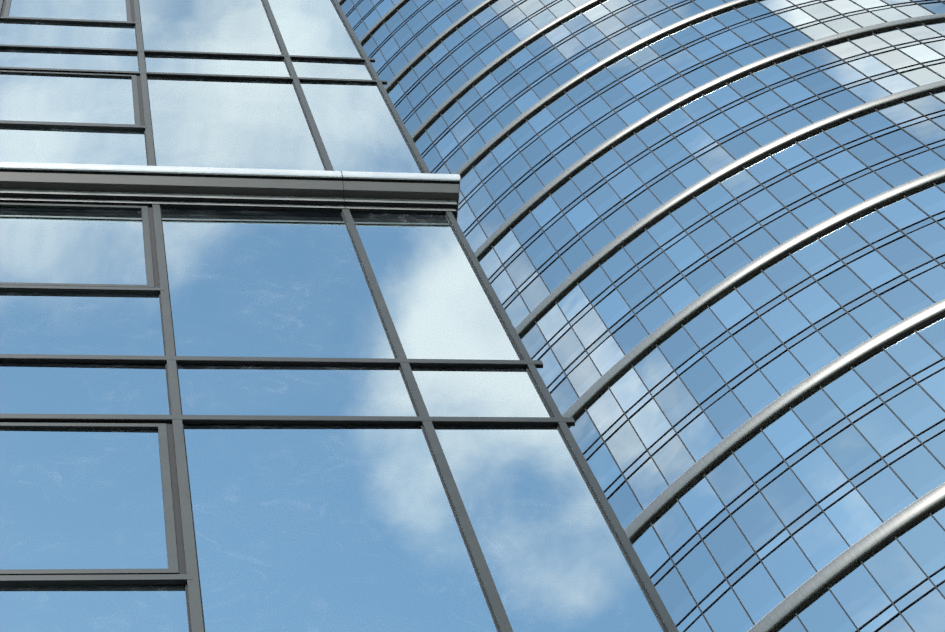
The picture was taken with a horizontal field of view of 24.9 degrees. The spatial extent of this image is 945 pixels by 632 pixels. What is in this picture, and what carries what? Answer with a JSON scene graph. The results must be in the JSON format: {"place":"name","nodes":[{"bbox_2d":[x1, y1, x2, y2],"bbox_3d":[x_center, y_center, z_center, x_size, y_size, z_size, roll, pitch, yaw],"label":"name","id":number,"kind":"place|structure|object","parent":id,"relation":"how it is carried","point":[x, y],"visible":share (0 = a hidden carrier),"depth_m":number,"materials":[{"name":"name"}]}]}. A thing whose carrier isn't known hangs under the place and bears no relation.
{"place":"outdoors","nodes":[
{"label":"outdoors","id":0,"kind":"place"},
{"bbox_2d":[337,0,944,631],"bbox_3d":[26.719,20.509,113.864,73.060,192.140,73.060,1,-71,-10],"label":"tower","id":1,"kind":"structure","parent":0,"point":[893,568],"depth_m":87.46,"materials":[{"name":"blue glass"}]},
{"bbox_2d":[338,0,944,631],"bbox_3d":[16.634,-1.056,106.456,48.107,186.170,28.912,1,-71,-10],"label":"horizontal bands","id":2,"kind":"object","parent":1,"relation":"attached to","point":[838,566],"visible":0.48,"depth_m":84.84,"materials":[{"name":"metal"}]},
{"bbox_2d":[345,0,944,631],"bbox_3d":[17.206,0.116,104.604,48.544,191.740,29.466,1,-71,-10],"label":"window mullions","id":3,"kind":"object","parent":1,"relation":"attached to","point":[717,254],"depth_m":90.39,"materials":[{"name":"grey metal"}]},
{"bbox_3d":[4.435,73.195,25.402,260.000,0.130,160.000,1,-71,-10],"label":"pavement","id":4,"kind":"structure","parent":0,"visible":0},
{"bbox_2d":[0,0,678,631],"bbox_3d":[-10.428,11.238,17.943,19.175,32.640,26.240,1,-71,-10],"label":"window frames","id":5,"kind":"structure","parent":4,"relation":"on","point":[174,576],"depth_m":11.65,"materials":[{"name":"grey metal"}]},
{"bbox_2d":[0,162,460,220],"bbox_3d":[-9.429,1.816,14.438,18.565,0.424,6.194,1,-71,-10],"label":"ledge","id":6,"kind":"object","parent":5,"relation":"attached to","point":[219,188],"depth_m":14.79,"materials":[{"name":"grey metal"}]},
{"bbox_2d":[0,0,666,631],"bbox_3d":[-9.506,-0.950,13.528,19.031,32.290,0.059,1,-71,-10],"label":"window mullions","id":7,"kind":"object","parent":5,"relation":"attached to","point":[172,454],"visible":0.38,"depth_m":11.76,"materials":[{"name":"grey metal"}]},
{"bbox_2d":[0,0,675,631],"bbox_3d":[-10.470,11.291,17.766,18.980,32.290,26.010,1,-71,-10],"label":"window glass","id":8,"kind":"object","parent":5,"relation":"in","point":[326,528],"visible":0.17,"depth_m":11.60,"materials":[{"name":"blue glass"}]}
]}

